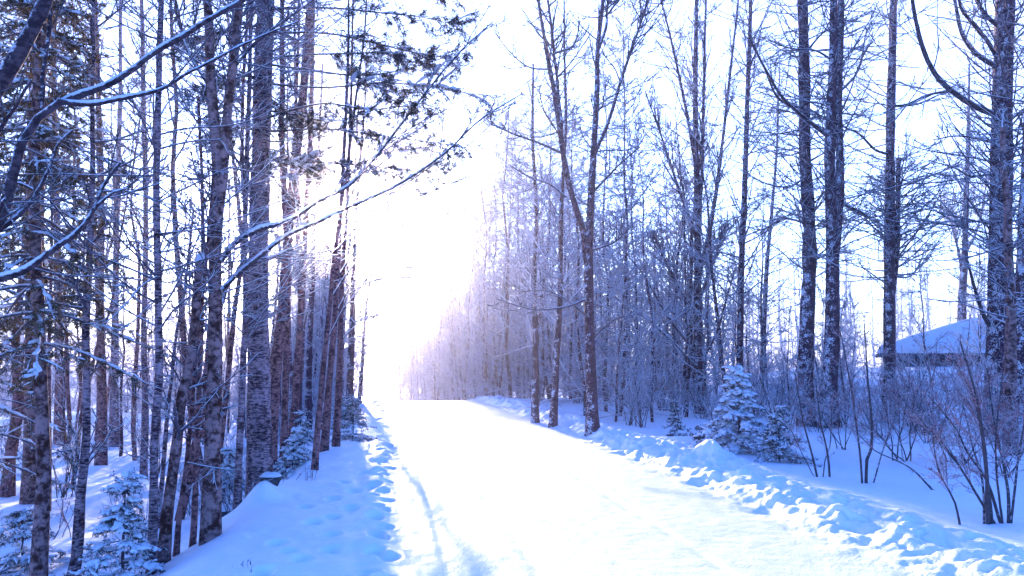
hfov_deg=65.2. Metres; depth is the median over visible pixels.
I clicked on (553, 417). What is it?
bare tree
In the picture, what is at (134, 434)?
frosted shrub
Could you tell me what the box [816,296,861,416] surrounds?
thicket sapling
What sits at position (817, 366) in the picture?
frosted shrub
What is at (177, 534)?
bare tree
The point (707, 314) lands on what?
thicket sapling
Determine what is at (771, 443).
fir sapling
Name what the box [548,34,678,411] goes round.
thicket sapling
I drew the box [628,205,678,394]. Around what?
thicket sapling
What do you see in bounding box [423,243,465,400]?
thicket sapling
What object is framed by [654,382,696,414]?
frosted shrub
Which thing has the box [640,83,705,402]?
thicket sapling
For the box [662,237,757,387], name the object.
thicket sapling
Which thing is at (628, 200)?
thicket sapling
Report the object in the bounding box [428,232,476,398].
thicket sapling
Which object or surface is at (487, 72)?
sky
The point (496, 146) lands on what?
thicket sapling
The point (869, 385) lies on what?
frosted shrub
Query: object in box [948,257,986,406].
thicket sapling
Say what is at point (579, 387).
frosted shrub
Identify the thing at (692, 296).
thicket sapling
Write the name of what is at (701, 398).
frosted shrub
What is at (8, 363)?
thicket sapling
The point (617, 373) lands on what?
thicket sapling
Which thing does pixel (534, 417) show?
bare tree
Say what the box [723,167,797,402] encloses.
thicket sapling
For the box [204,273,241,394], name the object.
thicket sapling
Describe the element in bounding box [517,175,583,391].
thicket sapling
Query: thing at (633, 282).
thicket sapling
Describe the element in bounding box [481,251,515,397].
thicket sapling
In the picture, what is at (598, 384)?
frosted shrub
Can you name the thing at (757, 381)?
frosted shrub
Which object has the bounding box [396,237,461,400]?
thicket sapling
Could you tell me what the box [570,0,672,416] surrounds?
thicket sapling
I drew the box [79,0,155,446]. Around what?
bare tree
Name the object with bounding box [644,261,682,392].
thicket sapling
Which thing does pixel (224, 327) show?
thicket sapling
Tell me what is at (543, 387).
thicket sapling
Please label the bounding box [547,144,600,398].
thicket sapling
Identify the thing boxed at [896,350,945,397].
frosted shrub
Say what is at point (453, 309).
thicket sapling
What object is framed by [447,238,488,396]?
thicket sapling
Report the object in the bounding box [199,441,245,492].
frosted shrub
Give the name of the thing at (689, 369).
thicket sapling
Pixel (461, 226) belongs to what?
thicket sapling
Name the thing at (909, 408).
frosted shrub
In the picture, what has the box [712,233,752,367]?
thicket sapling
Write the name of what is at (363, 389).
thicket sapling
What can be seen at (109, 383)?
slender tree
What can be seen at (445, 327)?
thicket sapling
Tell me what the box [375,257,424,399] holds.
thicket sapling
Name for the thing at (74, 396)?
thicket sapling
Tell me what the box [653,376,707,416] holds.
frosted shrub
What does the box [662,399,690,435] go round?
fir sapling
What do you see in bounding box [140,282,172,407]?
thicket sapling
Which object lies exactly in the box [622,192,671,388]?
thicket sapling
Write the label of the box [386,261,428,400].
thicket sapling
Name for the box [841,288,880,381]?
thicket sapling
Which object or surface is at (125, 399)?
frosted shrub
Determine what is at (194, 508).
bare tree
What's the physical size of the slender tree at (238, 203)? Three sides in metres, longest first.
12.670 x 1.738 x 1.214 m
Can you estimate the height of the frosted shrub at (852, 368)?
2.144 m
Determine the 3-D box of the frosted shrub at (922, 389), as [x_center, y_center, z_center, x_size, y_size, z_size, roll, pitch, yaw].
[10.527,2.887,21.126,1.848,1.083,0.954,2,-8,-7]
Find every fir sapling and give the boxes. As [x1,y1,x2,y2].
[0,504,93,575]
[63,467,167,575]
[198,447,244,511]
[273,421,311,478]
[288,410,313,467]
[321,392,352,435]
[330,394,377,444]
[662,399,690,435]
[689,424,704,440]
[690,365,795,456]
[747,405,821,466]
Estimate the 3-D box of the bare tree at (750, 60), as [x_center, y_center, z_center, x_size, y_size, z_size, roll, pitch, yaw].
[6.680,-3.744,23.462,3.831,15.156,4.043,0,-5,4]
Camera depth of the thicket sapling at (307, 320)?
33.42 m
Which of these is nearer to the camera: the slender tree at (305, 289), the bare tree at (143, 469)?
the bare tree at (143, 469)
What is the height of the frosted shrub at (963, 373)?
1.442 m
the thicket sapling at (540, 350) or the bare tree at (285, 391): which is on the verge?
the bare tree at (285, 391)
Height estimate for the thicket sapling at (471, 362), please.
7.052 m
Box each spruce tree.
[0,0,146,504]
[0,0,165,575]
[0,1,79,500]
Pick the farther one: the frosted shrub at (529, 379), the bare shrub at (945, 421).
the frosted shrub at (529, 379)
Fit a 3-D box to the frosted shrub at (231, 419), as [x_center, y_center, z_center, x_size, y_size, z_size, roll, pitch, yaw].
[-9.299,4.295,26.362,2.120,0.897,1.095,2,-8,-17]
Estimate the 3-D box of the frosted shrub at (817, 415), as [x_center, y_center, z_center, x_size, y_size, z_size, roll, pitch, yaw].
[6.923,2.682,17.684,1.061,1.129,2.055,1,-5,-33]
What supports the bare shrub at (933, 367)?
on the ground
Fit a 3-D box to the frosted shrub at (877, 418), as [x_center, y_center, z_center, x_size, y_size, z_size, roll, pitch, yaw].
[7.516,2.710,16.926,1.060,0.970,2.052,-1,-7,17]
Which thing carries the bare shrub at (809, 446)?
on the ground
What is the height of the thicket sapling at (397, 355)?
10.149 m
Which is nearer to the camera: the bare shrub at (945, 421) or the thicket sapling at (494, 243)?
the bare shrub at (945, 421)
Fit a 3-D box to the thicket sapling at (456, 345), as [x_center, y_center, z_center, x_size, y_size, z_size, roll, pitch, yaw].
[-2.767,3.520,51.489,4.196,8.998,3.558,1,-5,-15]
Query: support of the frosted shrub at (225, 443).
on the ground
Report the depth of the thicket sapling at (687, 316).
23.80 m
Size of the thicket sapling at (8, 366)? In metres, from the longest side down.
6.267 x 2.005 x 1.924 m
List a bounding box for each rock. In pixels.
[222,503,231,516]
[259,471,280,485]
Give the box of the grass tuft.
[296,465,320,479]
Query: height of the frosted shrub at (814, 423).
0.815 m
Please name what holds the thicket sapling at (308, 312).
on the verge
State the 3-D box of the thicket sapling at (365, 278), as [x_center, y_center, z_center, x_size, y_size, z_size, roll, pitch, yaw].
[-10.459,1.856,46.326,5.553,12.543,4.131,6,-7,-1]
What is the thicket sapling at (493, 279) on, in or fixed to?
on the ground
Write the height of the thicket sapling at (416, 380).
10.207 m
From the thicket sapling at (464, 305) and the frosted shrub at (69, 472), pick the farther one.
the thicket sapling at (464, 305)
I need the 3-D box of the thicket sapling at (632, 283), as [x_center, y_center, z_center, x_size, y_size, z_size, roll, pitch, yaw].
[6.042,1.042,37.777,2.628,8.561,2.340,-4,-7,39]
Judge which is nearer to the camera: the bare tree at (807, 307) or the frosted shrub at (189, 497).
the frosted shrub at (189, 497)
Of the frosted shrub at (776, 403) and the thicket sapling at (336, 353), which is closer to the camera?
the frosted shrub at (776, 403)
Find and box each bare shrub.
[50,482,74,539]
[177,454,284,513]
[735,333,827,431]
[778,361,845,476]
[783,356,874,449]
[807,337,954,461]
[825,315,912,482]
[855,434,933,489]
[864,363,1023,464]
[873,327,1003,443]
[896,338,1023,524]
[947,357,1023,477]
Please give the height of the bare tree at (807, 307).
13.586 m
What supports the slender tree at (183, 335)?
on the ground
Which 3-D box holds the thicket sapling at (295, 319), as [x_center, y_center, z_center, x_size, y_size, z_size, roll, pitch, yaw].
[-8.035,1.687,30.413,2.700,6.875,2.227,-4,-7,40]
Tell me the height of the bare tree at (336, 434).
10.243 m
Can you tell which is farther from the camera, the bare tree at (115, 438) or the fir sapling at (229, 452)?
the bare tree at (115, 438)
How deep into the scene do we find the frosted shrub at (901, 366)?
17.48 m
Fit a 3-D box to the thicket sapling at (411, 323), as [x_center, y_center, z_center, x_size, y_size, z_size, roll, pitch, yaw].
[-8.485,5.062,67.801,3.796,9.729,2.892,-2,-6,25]
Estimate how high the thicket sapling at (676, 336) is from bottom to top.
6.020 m
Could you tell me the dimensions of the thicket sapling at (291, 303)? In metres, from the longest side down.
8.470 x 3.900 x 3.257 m
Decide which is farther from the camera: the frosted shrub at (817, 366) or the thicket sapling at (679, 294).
the thicket sapling at (679, 294)
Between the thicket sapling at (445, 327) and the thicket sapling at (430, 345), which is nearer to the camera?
the thicket sapling at (445, 327)
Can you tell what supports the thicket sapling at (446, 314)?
on the snow bank
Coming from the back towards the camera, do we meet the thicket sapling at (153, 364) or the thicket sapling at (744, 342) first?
the thicket sapling at (744, 342)
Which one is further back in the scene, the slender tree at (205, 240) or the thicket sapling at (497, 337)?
the thicket sapling at (497, 337)
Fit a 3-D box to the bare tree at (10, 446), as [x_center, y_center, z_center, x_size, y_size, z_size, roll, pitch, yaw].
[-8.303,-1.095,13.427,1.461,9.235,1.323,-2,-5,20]
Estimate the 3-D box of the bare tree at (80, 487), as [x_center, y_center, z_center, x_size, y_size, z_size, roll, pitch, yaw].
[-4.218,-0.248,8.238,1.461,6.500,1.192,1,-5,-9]
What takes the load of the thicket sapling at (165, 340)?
on the ground
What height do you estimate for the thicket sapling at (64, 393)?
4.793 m
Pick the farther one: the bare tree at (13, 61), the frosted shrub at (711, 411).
the frosted shrub at (711, 411)
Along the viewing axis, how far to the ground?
12.55 m
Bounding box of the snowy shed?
[875,317,985,366]
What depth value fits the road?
8.79 m
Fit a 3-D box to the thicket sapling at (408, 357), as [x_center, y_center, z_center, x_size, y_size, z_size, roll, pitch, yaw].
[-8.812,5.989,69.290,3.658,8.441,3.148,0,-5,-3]
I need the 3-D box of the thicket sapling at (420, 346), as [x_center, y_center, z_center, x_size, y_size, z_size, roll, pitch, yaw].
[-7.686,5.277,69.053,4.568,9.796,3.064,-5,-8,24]
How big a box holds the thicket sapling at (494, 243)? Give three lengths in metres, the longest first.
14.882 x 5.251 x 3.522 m
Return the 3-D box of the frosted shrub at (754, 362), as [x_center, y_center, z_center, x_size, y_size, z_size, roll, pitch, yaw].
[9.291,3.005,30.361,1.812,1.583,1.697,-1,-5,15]
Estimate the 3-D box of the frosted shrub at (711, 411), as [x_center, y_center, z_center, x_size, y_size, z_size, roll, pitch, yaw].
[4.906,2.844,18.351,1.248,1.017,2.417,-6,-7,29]
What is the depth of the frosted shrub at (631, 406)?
19.99 m
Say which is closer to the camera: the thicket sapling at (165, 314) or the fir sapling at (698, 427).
the fir sapling at (698, 427)
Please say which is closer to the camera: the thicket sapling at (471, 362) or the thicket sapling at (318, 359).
the thicket sapling at (318, 359)
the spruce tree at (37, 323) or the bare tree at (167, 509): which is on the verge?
the bare tree at (167, 509)
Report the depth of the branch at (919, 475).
10.20 m
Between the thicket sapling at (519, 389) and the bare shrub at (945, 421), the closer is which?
the bare shrub at (945, 421)
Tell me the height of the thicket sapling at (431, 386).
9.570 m
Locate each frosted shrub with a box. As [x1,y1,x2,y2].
[0,382,11,415]
[0,404,22,456]
[0,428,22,463]
[0,428,61,470]
[52,407,116,497]
[70,394,96,408]
[91,378,125,410]
[92,410,140,429]
[98,492,147,514]
[103,504,161,548]
[112,393,187,472]
[122,387,140,412]
[123,430,169,470]
[127,425,171,452]
[127,483,176,538]
[148,475,201,508]
[176,485,225,515]
[177,455,183,488]
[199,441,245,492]
[201,432,245,461]
[221,467,275,506]
[223,431,245,463]
[225,407,237,429]
[244,404,315,456]
[522,362,563,398]
[559,356,607,402]
[560,368,582,400]
[562,373,621,401]
[570,372,607,398]
[575,370,615,404]
[601,369,659,425]
[609,361,673,427]
[618,382,660,415]
[637,352,693,410]
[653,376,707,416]
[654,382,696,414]
[674,378,722,418]
[683,381,721,416]
[689,382,716,404]
[693,392,743,430]
[743,347,779,383]
[747,373,780,415]
[748,370,784,416]
[749,369,797,419]
[750,356,790,375]
[755,371,795,410]
[759,345,795,383]
[761,385,793,412]
[764,363,857,403]
[766,354,819,393]
[767,365,815,412]
[772,387,853,431]
[780,334,855,394]
[790,379,853,423]
[794,361,881,425]
[797,396,857,428]
[814,338,875,398]
[814,371,859,392]
[838,381,894,426]
[842,394,899,436]
[849,365,919,416]
[856,340,933,385]
[875,361,951,430]
[876,398,906,429]
[877,393,936,425]
[885,355,966,433]
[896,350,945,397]
[900,379,937,412]
[937,355,983,396]
[942,348,983,422]
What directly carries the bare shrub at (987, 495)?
on the ground
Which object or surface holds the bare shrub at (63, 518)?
on the ground
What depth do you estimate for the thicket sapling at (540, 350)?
37.38 m
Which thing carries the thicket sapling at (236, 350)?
on the ground
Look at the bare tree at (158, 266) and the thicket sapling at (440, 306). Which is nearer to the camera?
the bare tree at (158, 266)
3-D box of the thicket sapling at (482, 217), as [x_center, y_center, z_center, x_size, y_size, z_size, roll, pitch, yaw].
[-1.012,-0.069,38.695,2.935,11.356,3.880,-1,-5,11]
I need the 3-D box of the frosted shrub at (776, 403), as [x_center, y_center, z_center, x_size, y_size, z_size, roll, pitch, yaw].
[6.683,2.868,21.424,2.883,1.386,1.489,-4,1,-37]
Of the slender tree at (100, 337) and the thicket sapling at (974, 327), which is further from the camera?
the thicket sapling at (974, 327)
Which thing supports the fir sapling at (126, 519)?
on the ground
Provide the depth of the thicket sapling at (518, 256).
39.26 m
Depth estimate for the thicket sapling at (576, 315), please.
23.05 m
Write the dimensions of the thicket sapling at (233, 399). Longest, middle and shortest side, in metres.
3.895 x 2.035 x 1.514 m
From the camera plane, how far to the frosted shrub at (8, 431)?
17.11 m
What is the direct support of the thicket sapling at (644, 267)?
on the ground
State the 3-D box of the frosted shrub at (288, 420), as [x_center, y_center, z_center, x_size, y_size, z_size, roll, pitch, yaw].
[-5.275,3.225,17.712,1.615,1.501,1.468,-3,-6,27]
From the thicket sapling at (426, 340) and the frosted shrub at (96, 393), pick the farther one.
the thicket sapling at (426, 340)
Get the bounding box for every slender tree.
[8,24,82,495]
[46,0,101,459]
[60,0,134,440]
[63,118,94,409]
[67,163,96,436]
[71,102,152,484]
[81,149,129,300]
[95,6,162,460]
[95,58,142,261]
[106,154,128,405]
[146,0,202,491]
[166,184,192,337]
[174,10,233,520]
[186,136,231,444]
[187,0,271,279]
[201,0,281,499]
[206,64,241,364]
[269,42,331,368]
[270,52,300,355]
[277,131,321,396]
[290,130,327,408]
[291,200,336,384]
[303,178,331,323]
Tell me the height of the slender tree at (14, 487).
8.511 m
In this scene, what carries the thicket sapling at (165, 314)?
on the ground
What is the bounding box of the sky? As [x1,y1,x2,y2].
[0,0,1023,371]
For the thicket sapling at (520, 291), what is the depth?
37.40 m
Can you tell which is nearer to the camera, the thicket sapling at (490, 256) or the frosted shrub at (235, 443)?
the frosted shrub at (235, 443)
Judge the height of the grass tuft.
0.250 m
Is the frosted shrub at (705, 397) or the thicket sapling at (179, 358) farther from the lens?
the thicket sapling at (179, 358)
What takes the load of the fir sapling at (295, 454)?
on the verge
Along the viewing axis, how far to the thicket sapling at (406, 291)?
76.46 m
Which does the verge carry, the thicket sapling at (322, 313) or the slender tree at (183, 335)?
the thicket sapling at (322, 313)
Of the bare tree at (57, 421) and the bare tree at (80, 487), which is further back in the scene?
the bare tree at (57, 421)
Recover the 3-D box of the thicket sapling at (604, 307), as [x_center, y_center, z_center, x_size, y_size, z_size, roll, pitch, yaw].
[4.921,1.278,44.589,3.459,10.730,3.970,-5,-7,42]
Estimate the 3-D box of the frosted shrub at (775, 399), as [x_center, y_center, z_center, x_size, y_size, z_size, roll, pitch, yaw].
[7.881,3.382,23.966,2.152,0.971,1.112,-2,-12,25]
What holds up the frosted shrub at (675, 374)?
on the ground
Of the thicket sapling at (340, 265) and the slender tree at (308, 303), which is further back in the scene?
the thicket sapling at (340, 265)
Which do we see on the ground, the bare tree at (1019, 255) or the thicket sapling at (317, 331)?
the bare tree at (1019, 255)
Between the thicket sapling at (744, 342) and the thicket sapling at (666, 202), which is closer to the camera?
the thicket sapling at (666, 202)
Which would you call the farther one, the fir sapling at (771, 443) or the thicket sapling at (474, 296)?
the thicket sapling at (474, 296)
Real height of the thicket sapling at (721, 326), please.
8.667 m
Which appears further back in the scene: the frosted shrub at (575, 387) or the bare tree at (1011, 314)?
the frosted shrub at (575, 387)
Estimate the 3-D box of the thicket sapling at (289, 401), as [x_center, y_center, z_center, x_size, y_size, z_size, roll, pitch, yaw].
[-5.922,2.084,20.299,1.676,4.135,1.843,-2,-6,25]
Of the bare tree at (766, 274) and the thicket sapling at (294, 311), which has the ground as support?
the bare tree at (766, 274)
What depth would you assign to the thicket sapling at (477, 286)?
44.72 m
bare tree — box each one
[0,0,307,291]
[0,0,309,574]
[0,12,70,497]
[3,5,100,510]
[42,0,172,575]
[45,26,82,445]
[53,0,140,465]
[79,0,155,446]
[81,0,200,476]
[102,0,522,545]
[107,214,221,528]
[121,81,242,547]
[148,0,359,510]
[158,252,226,564]
[162,155,274,556]
[222,0,334,471]
[236,3,356,445]
[245,4,352,471]
[270,0,350,468]
[288,0,515,469]
[291,0,475,452]
[292,64,341,439]
[293,64,382,419]
[319,0,457,446]
[328,62,422,422]
[344,246,405,403]
[483,0,677,435]
[483,62,583,422]
[501,0,633,427]
[611,0,761,413]
[681,0,798,386]
[708,0,905,426]
[717,59,824,394]
[739,0,948,427]
[812,0,988,423]
[859,0,1023,437]
[904,57,1018,320]
[910,0,1023,440]
[930,109,1023,455]
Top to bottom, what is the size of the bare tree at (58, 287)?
8.586 m
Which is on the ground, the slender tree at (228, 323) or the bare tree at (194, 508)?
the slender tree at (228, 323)
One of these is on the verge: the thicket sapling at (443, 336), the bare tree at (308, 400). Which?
the bare tree at (308, 400)
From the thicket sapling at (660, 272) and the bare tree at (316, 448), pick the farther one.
the thicket sapling at (660, 272)
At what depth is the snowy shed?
27.73 m
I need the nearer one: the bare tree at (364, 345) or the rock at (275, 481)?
the rock at (275, 481)
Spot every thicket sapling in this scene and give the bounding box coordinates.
[0,195,62,405]
[0,245,52,407]
[0,283,20,400]
[0,298,24,410]
[45,270,95,449]
[51,353,70,406]
[53,294,91,406]
[70,330,94,409]
[80,243,164,456]
[107,264,187,432]
[118,320,134,412]
[119,255,165,426]
[123,283,141,409]
[126,293,178,411]
[127,272,174,426]
[127,310,152,389]
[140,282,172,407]
[149,330,186,434]
[151,137,239,407]
[151,265,204,440]
[168,314,222,403]
[168,315,188,392]
[204,227,245,432]
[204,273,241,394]
[222,308,246,437]
[222,326,246,414]
[231,321,246,408]
[245,296,318,441]
[268,228,316,415]
[268,234,315,409]
[269,245,332,393]
[281,239,333,388]
[281,251,372,424]
[281,252,348,407]
[281,260,321,407]
[289,232,355,423]
[289,247,361,429]
[291,286,363,412]
[291,300,315,362]
[292,217,357,360]
[293,209,376,382]
[302,215,367,416]
[302,277,346,409]
[302,289,385,428]
[302,295,367,408]
[305,260,364,411]
[314,244,375,394]
[318,221,374,399]
[320,216,374,394]
[327,235,373,410]
[340,266,380,395]
[343,211,390,397]
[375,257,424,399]
[384,299,410,397]
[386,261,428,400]
[387,311,426,400]
[388,266,422,395]
[389,275,437,400]
[394,268,430,398]
[394,292,423,399]
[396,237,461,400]
[400,288,441,400]
[400,296,439,400]
[402,285,431,400]
[404,305,445,400]
[413,291,453,400]
[414,283,443,400]
[417,299,436,398]
[420,256,471,400]
[420,265,443,393]
[420,280,450,400]
[421,317,433,394]
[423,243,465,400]
[425,257,447,399]
[426,223,477,399]
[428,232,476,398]
[429,297,464,399]
[430,205,489,399]
[431,217,469,400]
[431,265,472,399]
[432,262,449,385]
[434,192,490,399]
[435,192,503,399]
[435,270,466,400]
[435,274,488,399]
[445,177,540,395]
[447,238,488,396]
[450,174,513,399]
[451,299,490,396]
[452,132,502,395]
[454,203,497,397]
[455,212,497,394]
[455,256,489,395]
[457,170,514,396]
[458,271,493,396]
[462,90,530,397]
[465,117,541,399]
[466,181,514,396]
[467,109,567,399]
[469,197,513,397]
[471,79,542,397]
[473,301,514,387]
[475,155,562,397]
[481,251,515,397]
[486,245,517,395]
[488,80,585,404]
[489,138,552,397]
[489,265,546,387]
[495,234,567,398]
[496,143,583,396]
[496,246,539,397]
[497,293,519,389]
[503,184,546,397]
[504,81,671,420]
[505,107,598,398]
[509,162,565,398]
[512,165,582,400]
[514,260,549,384]
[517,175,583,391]
[520,168,620,400]
[520,216,574,401]
[521,209,568,394]
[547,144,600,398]
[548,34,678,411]
[548,175,584,397]
[549,226,650,393]
[551,218,579,397]
[554,239,597,394]
[556,214,597,396]
[562,226,623,395]
[563,165,637,402]
[564,153,622,375]
[567,213,617,397]
[568,217,665,421]
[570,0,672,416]
[573,186,618,349]
[580,75,672,410]
[580,109,710,422]
[594,209,619,396]
[595,191,639,395]
[601,192,657,390]
[606,123,664,403]
[611,223,657,386]
[616,211,651,390]
[616,248,670,381]
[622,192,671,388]
[626,261,682,409]
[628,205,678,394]
[634,159,685,394]
[637,176,681,399]
[639,152,703,392]
[639,198,683,387]
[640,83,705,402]
[643,161,729,416]
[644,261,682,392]
[645,202,723,404]
[649,189,705,374]
[650,7,738,411]
[652,129,769,394]
[656,247,693,404]
[661,219,684,365]
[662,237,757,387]
[666,70,777,391]
[666,211,717,364]
[672,191,751,414]
[673,241,721,390]
[693,221,728,361]
[709,280,736,381]
[710,202,739,384]
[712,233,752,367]
[717,289,769,413]
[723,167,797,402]
[723,239,757,367]
[729,308,756,374]
[746,297,776,404]
[765,301,797,416]
[785,253,845,391]
[814,280,860,399]
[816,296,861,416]
[838,291,861,397]
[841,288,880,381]
[868,274,909,370]
[896,255,956,404]
[940,298,985,380]
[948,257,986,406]
[952,273,986,374]
[961,261,986,374]
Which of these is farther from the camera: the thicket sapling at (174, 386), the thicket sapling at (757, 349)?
the thicket sapling at (757, 349)
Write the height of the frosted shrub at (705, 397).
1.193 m
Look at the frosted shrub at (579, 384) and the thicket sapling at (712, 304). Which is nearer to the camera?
the frosted shrub at (579, 384)
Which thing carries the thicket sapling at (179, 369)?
on the ground
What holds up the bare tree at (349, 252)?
on the verge
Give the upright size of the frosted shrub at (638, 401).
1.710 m
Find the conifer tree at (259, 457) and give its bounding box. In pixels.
[162,0,496,498]
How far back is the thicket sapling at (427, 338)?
57.96 m
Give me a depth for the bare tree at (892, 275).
20.13 m
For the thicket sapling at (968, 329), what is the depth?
23.00 m
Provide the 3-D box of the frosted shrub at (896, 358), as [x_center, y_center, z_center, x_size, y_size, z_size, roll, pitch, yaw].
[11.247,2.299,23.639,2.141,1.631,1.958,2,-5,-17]
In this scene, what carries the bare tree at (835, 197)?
on the ground
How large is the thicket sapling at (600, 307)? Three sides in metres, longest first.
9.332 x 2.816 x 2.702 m
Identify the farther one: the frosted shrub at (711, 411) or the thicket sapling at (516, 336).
the thicket sapling at (516, 336)
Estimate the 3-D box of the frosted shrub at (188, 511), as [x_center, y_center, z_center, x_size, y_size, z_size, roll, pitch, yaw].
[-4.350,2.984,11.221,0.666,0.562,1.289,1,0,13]
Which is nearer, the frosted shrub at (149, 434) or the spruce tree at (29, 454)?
the spruce tree at (29, 454)
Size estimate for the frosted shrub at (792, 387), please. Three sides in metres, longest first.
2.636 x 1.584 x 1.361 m
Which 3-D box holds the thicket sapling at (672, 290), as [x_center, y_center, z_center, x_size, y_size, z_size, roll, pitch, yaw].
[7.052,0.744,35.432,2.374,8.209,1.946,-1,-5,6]
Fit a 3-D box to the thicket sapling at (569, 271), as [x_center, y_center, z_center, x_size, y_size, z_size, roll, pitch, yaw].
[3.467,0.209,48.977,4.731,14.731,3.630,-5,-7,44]
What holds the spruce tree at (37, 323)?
on the ground
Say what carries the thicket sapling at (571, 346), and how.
on the ground
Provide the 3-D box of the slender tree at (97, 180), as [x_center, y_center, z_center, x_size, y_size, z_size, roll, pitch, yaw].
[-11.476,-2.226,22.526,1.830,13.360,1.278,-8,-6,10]
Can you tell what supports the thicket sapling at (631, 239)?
on the ground
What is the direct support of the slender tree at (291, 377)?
on the verge
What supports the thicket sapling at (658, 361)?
on the ground
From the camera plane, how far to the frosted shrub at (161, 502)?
9.93 m
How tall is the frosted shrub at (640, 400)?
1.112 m
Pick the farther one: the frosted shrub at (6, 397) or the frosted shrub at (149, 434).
the frosted shrub at (6, 397)
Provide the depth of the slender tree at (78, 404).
22.40 m
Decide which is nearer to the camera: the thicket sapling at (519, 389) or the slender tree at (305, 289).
the slender tree at (305, 289)
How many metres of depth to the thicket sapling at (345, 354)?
25.37 m
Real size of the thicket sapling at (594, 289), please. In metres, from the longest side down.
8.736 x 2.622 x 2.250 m
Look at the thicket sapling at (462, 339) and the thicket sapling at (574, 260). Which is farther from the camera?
the thicket sapling at (462, 339)
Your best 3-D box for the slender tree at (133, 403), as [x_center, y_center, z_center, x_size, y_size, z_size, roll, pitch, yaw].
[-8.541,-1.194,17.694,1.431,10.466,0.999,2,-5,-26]
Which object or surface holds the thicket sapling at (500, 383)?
on the snow bank
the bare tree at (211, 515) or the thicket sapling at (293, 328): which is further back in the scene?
the thicket sapling at (293, 328)
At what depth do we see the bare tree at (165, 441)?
10.36 m
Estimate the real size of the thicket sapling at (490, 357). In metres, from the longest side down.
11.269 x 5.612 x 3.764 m
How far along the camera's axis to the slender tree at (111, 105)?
21.07 m
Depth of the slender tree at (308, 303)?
25.81 m
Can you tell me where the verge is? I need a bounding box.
[126,370,389,575]
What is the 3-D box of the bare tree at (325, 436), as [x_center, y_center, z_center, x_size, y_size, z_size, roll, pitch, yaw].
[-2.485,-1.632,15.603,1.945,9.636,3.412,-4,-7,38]
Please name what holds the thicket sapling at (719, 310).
on the ground
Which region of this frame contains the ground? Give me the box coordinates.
[0,366,1023,575]
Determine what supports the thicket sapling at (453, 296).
on the ground
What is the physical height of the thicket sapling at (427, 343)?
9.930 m
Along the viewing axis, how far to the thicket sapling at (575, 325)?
36.31 m
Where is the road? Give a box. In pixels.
[344,370,913,575]
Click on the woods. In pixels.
(850, 318)
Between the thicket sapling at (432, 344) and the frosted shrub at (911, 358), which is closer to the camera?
the frosted shrub at (911, 358)
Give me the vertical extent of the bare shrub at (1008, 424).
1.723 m
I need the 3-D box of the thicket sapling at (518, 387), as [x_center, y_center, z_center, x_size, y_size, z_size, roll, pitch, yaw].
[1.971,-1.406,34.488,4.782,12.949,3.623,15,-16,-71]
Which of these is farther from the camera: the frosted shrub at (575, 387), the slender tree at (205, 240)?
the frosted shrub at (575, 387)
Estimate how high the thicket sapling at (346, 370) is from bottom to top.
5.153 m
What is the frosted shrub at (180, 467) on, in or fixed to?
on the ground
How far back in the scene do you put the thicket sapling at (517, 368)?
36.22 m
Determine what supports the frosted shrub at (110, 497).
on the ground
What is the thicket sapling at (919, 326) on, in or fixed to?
on the ground
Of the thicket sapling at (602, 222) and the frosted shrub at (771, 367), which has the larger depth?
the frosted shrub at (771, 367)
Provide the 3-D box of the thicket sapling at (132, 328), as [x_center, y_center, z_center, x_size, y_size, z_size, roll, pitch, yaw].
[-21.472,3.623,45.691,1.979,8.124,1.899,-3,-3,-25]
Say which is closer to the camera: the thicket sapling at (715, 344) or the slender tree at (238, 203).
the slender tree at (238, 203)
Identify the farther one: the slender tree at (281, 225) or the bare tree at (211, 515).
the slender tree at (281, 225)
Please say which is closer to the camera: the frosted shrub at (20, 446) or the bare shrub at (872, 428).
the bare shrub at (872, 428)
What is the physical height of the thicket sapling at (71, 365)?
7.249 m
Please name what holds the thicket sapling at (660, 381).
on the ground
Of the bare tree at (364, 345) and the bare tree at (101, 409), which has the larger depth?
the bare tree at (364, 345)
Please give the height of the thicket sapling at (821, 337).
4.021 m
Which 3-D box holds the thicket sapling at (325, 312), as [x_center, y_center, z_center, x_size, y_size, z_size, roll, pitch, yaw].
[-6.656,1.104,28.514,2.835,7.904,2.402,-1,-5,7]
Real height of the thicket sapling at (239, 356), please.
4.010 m
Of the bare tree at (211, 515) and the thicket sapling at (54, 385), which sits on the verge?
the bare tree at (211, 515)
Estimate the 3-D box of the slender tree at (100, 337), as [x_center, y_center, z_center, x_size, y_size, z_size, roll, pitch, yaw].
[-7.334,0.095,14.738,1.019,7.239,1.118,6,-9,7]
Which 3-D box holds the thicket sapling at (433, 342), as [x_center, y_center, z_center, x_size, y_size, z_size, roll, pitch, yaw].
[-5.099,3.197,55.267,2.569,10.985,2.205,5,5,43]
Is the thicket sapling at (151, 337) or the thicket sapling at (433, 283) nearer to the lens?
the thicket sapling at (151, 337)
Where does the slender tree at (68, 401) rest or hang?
on the ground
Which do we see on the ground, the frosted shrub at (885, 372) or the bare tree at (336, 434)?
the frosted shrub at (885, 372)
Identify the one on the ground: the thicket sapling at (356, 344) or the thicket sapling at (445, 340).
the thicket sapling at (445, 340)
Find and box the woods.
[0,197,1016,411]
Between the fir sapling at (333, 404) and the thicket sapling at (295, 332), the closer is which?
the fir sapling at (333, 404)
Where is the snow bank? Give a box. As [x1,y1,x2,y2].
[363,370,1023,575]
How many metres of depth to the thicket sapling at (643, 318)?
36.64 m
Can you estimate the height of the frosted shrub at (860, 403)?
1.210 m
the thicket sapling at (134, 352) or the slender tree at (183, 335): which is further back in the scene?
the thicket sapling at (134, 352)
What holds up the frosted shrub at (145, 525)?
on the ground
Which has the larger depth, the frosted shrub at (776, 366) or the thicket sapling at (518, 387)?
the thicket sapling at (518, 387)

